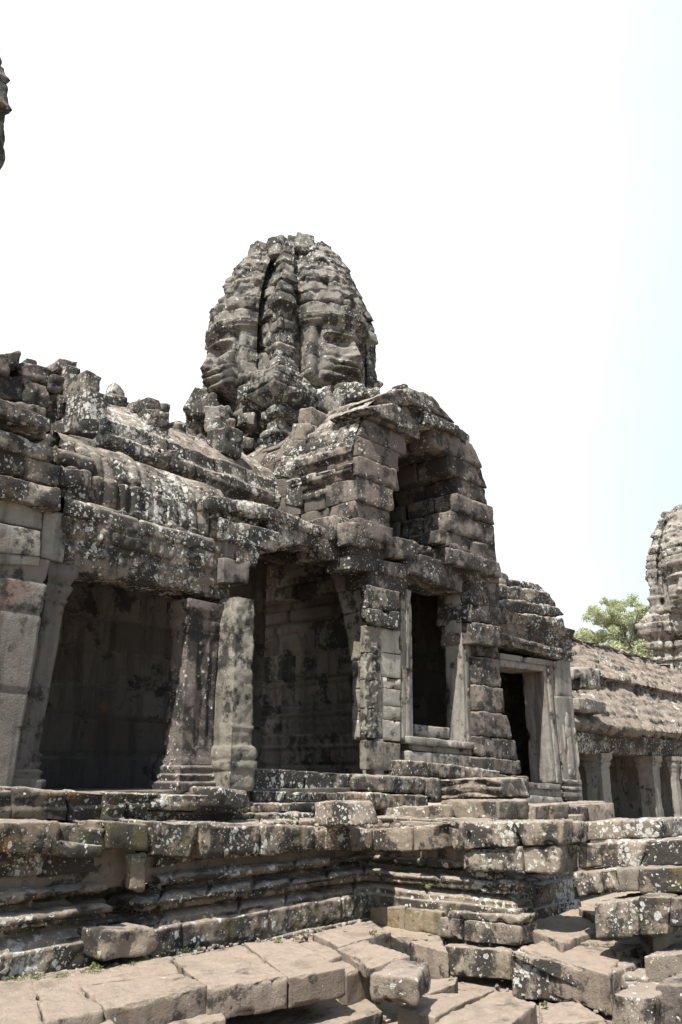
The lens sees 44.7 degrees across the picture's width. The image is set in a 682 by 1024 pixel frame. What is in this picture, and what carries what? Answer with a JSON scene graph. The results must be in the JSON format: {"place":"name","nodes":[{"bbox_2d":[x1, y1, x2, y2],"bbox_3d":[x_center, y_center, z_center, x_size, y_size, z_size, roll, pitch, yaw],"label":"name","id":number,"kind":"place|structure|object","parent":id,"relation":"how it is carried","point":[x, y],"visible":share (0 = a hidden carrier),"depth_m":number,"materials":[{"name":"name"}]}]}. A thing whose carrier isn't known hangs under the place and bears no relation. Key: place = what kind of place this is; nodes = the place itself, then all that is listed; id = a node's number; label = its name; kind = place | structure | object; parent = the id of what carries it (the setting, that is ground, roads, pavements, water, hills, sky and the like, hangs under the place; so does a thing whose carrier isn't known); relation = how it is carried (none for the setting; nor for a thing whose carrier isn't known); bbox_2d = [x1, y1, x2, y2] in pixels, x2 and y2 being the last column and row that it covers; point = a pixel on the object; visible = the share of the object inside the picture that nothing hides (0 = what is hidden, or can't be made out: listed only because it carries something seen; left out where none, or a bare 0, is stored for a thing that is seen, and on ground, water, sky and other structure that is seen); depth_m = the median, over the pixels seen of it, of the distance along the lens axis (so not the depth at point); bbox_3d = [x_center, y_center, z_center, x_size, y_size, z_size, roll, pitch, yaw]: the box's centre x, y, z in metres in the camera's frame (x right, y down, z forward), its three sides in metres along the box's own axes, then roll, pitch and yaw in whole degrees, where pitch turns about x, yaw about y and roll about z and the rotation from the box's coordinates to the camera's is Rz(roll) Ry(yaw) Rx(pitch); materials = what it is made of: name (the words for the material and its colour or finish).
{"place":"outdoors","nodes":[
{"label":"outdoors","id":0,"kind":"place"},
{"bbox_2d":[0,57,11,169],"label":"face tower","id":1,"kind":"structure","parent":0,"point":[5,108],"depth_m":19.65,"materials":[{"name":"stone"}]},
{"bbox_2d":[0,904,681,1023],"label":"paving","id":2,"kind":"structure","parent":0,"point":[314,979],"depth_m":7.14,"materials":[{"name":"stone"}]},
{"bbox_2d":[89,961,102,971],"bbox_3d":[-2.085,3.871,7.077,0.124,0.075,0.108,-14,-23,38],"label":"weed","id":3,"kind":"object","parent":2,"relation":"on","point":[94,965],"visible":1,"depth_m":7.07,"materials":[{"name":"green plant"}]},
{"bbox_2d":[3,948,199,981],"bbox_3d":[-2.004,3.983,7.310,1.908,0.039,0.428,16,-24,-40],"label":"ground cover","id":4,"kind":"object","parent":2,"relation":"on","point":[84,972],"visible":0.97,"depth_m":7.00,"materials":[{"name":"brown plant"}]},
{"bbox_2d":[76,923,158,962],"bbox_3d":[-2.010,3.879,7.532,0.466,0.303,0.684,-14,-23,38],"label":"stone block","id":5,"kind":"object","parent":2,"relation":"on","point":[106,943],"depth_m":7.34,"materials":[{"name":"stone"}]},
{"bbox_2d":[273,937,282,944],"bbox_3d":[-0.631,4.326,8.370,0.102,0.071,0.087,-14,-23,38],"label":"weed","id":6,"kind":"object","parent":2,"relation":"on","point":[278,940],"visible":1,"depth_m":8.37,"materials":[{"name":"green plant"}]},
{"bbox_2d":[3,817,598,1022],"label":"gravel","id":7,"kind":"structure","parent":2,"relation":"on","point":[386,825],"depth_m":8.72,"materials":[{"name":"stone"}]},
{"bbox_2d":[427,979,457,995],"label":"stone slab","id":8,"kind":"structure","parent":7,"relation":"on","point":[445,986],"depth_m":7.87,"materials":[{"name":"stone"}]},
{"bbox_2d":[0,769,614,981],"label":"stone platform","id":9,"kind":"structure","parent":2,"relation":"on","point":[212,878],"depth_m":9.00,"materials":[{"name":"stone"}]},
{"bbox_2d":[125,854,145,893],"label":"stone block","id":10,"kind":"structure","parent":9,"relation":"on","point":[135,866],"depth_m":7.87,"materials":[{"name":"stone"}]},
{"bbox_2d":[0,351,370,822],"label":"stone gallery","id":11,"kind":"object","parent":9,"relation":"on","point":[139,538],"visible":0.97,"depth_m":10.56,"materials":[{"name":"stone"}]},
{"bbox_2d":[190,787,249,813],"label":"stone block","id":12,"kind":"structure","parent":9,"relation":"on","point":[228,800],"depth_m":9.36,"materials":[{"name":"stone"}]},
{"bbox_2d":[251,812,311,820],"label":"stone block","id":13,"kind":"structure","parent":9,"relation":"on","point":[267,816],"depth_m":10.11,"materials":[{"name":"stone"}]},
{"bbox_2d":[248,800,291,812],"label":"stone block","id":14,"kind":"structure","parent":13,"relation":"on","point":[268,807],"depth_m":10.12,"materials":[{"name":"stone"}]},
{"bbox_2d":[283,801,313,812],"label":"stone block","id":15,"kind":"structure","parent":13,"relation":"on","point":[302,807],"depth_m":10.63,"materials":[{"name":"stone"}]},
{"bbox_2d":[315,799,376,826],"bbox_3d":[0.062,3.642,10.053,0.681,0.312,0.488,-14,-23,38],"label":"stone block","id":16,"kind":"object","parent":9,"relation":"on","point":[350,813],"depth_m":9.88,"materials":[{"name":"stone"}]},
{"bbox_2d":[372,807,396,814],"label":"stone block","id":17,"kind":"structure","parent":9,"relation":"on","point":[386,811],"depth_m":11.09,"materials":[{"name":"stone"}]},
{"bbox_2d":[336,793,427,808],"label":"stone block","id":18,"kind":"structure","parent":17,"relation":"on","point":[380,800],"depth_m":11.21,"materials":[{"name":"stone"}]},
{"bbox_2d":[349,774,426,794],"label":"stone block","id":19,"kind":"structure","parent":18,"relation":"on","point":[397,784],"depth_m":11.71,"materials":[{"name":"stone"}]},
{"bbox_2d":[384,760,459,777],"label":"stone block","id":20,"kind":"structure","parent":19,"relation":"on","point":[416,768],"depth_m":12.65,"materials":[{"name":"stone"}]},
{"bbox_2d":[248,384,582,802],"bbox_3d":[1.109,1.982,16.623,4.366,7.537,8.398,-14,-23,38],"label":"gabled porch","id":21,"kind":"object","parent":9,"relation":"on","point":[382,614],"visible":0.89,"depth_m":14.49,"materials":[{"name":"stone"}]},
{"bbox_2d":[182,232,383,455],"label":"face tower","id":22,"kind":"structure","parent":21,"relation":"on","point":[290,335],"depth_m":16.76,"materials":[{"name":"stone"}]},
{"bbox_2d":[380,537,473,767],"bbox_3d":[1.517,2.551,14.498,0.826,3.900,3.388,-14,-23,38],"label":"window frame","id":23,"kind":"structure","parent":21,"relation":"in","point":[427,575],"depth_m":14.22,"materials":[{"name":"stone"}]},
{"bbox_2d":[435,767,499,778],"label":"stone block","id":24,"kind":"structure","parent":21,"relation":"on","point":[465,772],"depth_m":13.76,"materials":[{"name":"stone"}]},
{"bbox_2d":[393,804,456,818],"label":"stone block","id":25,"kind":"structure","parent":9,"relation":"on","point":[441,810],"depth_m":10.61,"materials":[{"name":"stone"}]},
{"bbox_2d":[425,777,443,801],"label":"stone block","id":26,"kind":"structure","parent":9,"relation":"on","point":[433,787],"depth_m":12.18,"materials":[{"name":"stone"}]},
{"bbox_2d":[439,798,528,819],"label":"stone block","id":27,"kind":"structure","parent":9,"relation":"on","point":[502,808],"depth_m":10.40,"materials":[{"name":"stone"}]},
{"bbox_2d":[441,777,528,799],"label":"stone block","id":28,"kind":"structure","parent":27,"relation":"on","point":[470,788],"depth_m":10.90,"materials":[{"name":"stone"}]},
{"bbox_2d":[528,803,548,818],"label":"stone block","id":29,"kind":"structure","parent":9,"relation":"on","point":[536,810],"depth_m":11.08,"materials":[{"name":"stone"}]},
{"bbox_2d":[498,573,582,802],"bbox_3d":[3.640,3.579,17.218,1.374,4.741,3.477,-14,-23,38],"label":"doorway wing","id":30,"kind":"structure","parent":9,"relation":"on","point":[530,625],"depth_m":17.14,"materials":[{"name":"grey stone"}]},
{"bbox_2d":[544,802,568,820],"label":"stone block","id":31,"kind":"structure","parent":9,"relation":"on","point":[558,810],"depth_m":11.38,"materials":[{"name":"stone"}]},
{"bbox_2d":[530,802,590,820],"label":"stone block","id":32,"kind":"structure","parent":9,"relation":"on","point":[583,810],"depth_m":13.47,"materials":[{"name":"stone"}]},
{"bbox_2d":[575,867,614,895],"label":"stone block","id":33,"kind":"structure","parent":9,"relation":"on","point":[589,882],"depth_m":8.81,"materials":[{"name":"stone"}]},
{"bbox_2d":[579,841,603,868],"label":"stone block","id":34,"kind":"structure","parent":33,"relation":"on","point":[590,855],"depth_m":9.09,"materials":[{"name":"stone"}]},
{"bbox_2d":[587,816,647,840],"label":"stone block","id":35,"kind":"structure","parent":34,"relation":"on","point":[604,829],"depth_m":9.26,"materials":[{"name":"stone"}]},
{"bbox_2d":[337,940,408,979],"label":"stone slab","id":36,"kind":"structure","parent":2,"relation":"on","point":[366,959],"depth_m":8.02,"materials":[{"name":"stone"}]},
{"bbox_2d":[369,960,431,1007],"bbox_3d":[0.549,4.055,7.143,0.456,0.270,0.735,-7,-19,20],"label":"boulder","id":37,"kind":"object","parent":2,"relation":"on","point":[405,984],"visible":1,"depth_m":6.90,"materials":[{"name":"stone"}]},
{"bbox_2d":[510,954,576,1003],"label":"stone block","id":38,"kind":"structure","parent":2,"relation":"on","point":[530,982],"depth_m":8.26,"materials":[{"name":"stone"}]},
{"bbox_2d":[514,944,641,994],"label":"stone block","id":39,"kind":"structure","parent":38,"relation":"on","point":[559,970],"depth_m":8.13,"materials":[{"name":"stone"}]},
{"bbox_2d":[521,939,619,1016],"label":"stone slab","id":40,"kind":"structure","parent":39,"relation":"on","point":[592,988],"depth_m":7.98,"materials":[{"name":"stone"}]},
{"bbox_2d":[594,892,644,938],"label":"stone block","id":41,"kind":"structure","parent":2,"relation":"on","point":[617,916],"depth_m":8.25,"materials":[{"name":"stone"}]},
{"bbox_2d":[601,870,617,892],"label":"stone block","id":42,"kind":"structure","parent":41,"relation":"on","point":[609,880],"depth_m":8.68,"materials":[{"name":"stone"}]},
{"bbox_2d":[602,838,654,866],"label":"stone block","id":43,"kind":"structure","parent":42,"relation":"on","point":[624,852],"depth_m":8.86,"materials":[{"name":"stone"}]},
{"bbox_2d":[622,817,681,839],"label":"stone block","id":44,"kind":"structure","parent":43,"relation":"on","point":[653,828],"depth_m":9.00,"materials":[{"name":"stone"}]},
{"bbox_2d":[614,866,647,892],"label":"stone block","id":45,"kind":"structure","parent":41,"relation":"on","point":[628,879],"depth_m":8.56,"materials":[{"name":"stone"}]},
{"bbox_2d":[640,865,681,893],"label":"stone block","id":46,"kind":"structure","parent":41,"relation":"on","point":[663,879],"depth_m":8.36,"materials":[{"name":"stone"}]},
{"bbox_2d":[641,836,681,866],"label":"stone block","id":47,"kind":"structure","parent":46,"relation":"on","point":[664,852],"depth_m":8.62,"materials":[{"name":"stone"}]},
{"bbox_2d":[609,946,637,959],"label":"stone slab","id":48,"kind":"structure","parent":2,"relation":"on","point":[619,952],"depth_m":8.50,"materials":[{"name":"stone"}]},
{"bbox_2d":[0,0,681,640],"label":"sky","id":49,"kind":"structure","parent":0,"point":[497,184],"materials":[{"name":"white"}]},
{"bbox_2d":[373,803,628,1023],"bbox_3d":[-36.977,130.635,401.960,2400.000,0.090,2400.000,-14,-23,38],"label":"ground","id":50,"kind":"structure","parent":0,"point":[390,1011],"depth_m":8.96,"materials":[{"name":"stone"}]},
{"bbox_2d":[398,989,491,1023],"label":"stone slab","id":51,"kind":"structure","parent":50,"relation":"on","point":[428,1009],"depth_m":7.26,"materials":[{"name":"stone"}]},
{"bbox_2d":[446,944,516,982],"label":"stone block","id":52,"kind":"structure","parent":50,"relation":"on","point":[482,962],"depth_m":9.03,"materials":[{"name":"stone"}]},
{"bbox_2d":[430,993,536,1023],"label":"stone slab","id":53,"kind":"structure","parent":50,"relation":"on","point":[493,1008],"depth_m":6.94,"materials":[{"name":"stone"}]},
{"bbox_2d":[538,1001,608,1023],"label":"stone slab","id":54,"kind":"structure","parent":50,"relation":"on","point":[554,1013],"depth_m":7.30,"materials":[{"name":"stone"}]},
{"bbox_2d":[500,636,681,817],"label":"stone gallery","id":55,"kind":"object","parent":50,"relation":"on","point":[628,715],"visible":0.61,"depth_m":24.02,"materials":[{"name":"stone"}]},
{"bbox_2d":[635,503,681,674],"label":"face tower","id":56,"kind":"structure","parent":55,"relation":"on","point":[659,627],"depth_m":32.87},
{"bbox_2d":[572,592,652,657],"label":"tree","id":57,"kind":"object","parent":50,"relation":"on","point":[616,635],"visible":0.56,"depth_m":61.31,"materials":[{"name":"green plant"}]},
{"bbox_2d":[613,982,665,1023],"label":"stone block","id":58,"kind":"structure","parent":50,"relation":"on","point":[639,1003],"depth_m":7.11,"materials":[{"name":"stone"}]},
{"bbox_2d":[619,966,651,991],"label":"stone block","id":59,"kind":"structure","parent":58,"relation":"on","point":[636,974],"depth_m":7.86,"materials":[{"name":"stone"}]},
{"bbox_2d":[656,973,681,1023],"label":"stone block","id":60,"kind":"structure","parent":50,"relation":"on","point":[671,988],"depth_m":7.12,"materials":[{"name":"stone"}]},
{"bbox_2d":[644,945,681,983],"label":"stone block","id":61,"kind":"structure","parent":60,"relation":"on","point":[664,965],"depth_m":7.74,"materials":[{"name":"stone"}]},
{"bbox_2d":[640,892,681,935],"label":"stone block","id":62,"kind":"structure","parent":61,"relation":"on","point":[655,913],"depth_m":8.04,"materials":[{"name":"stone"}]},
{"bbox_2d":[670,896,681,927],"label":"stone block","id":63,"kind":"structure","parent":62,"relation":"on","point":[676,912],"depth_m":7.92,"materials":[{"name":"stone"}]},
{"bbox_3d":[3.436,4.965,9.754,0.908,0.341,1.684,-14,-23,38],"label":"stone slab","id":64,"kind":"object","parent":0,"visible":0},
{"bbox_2d":[639,929,681,954],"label":"stone slab","id":65,"kind":"structure","parent":64,"relation":"on","point":[659,942],"depth_m":8.68,"materials":[{"name":"stone"}]}
]}

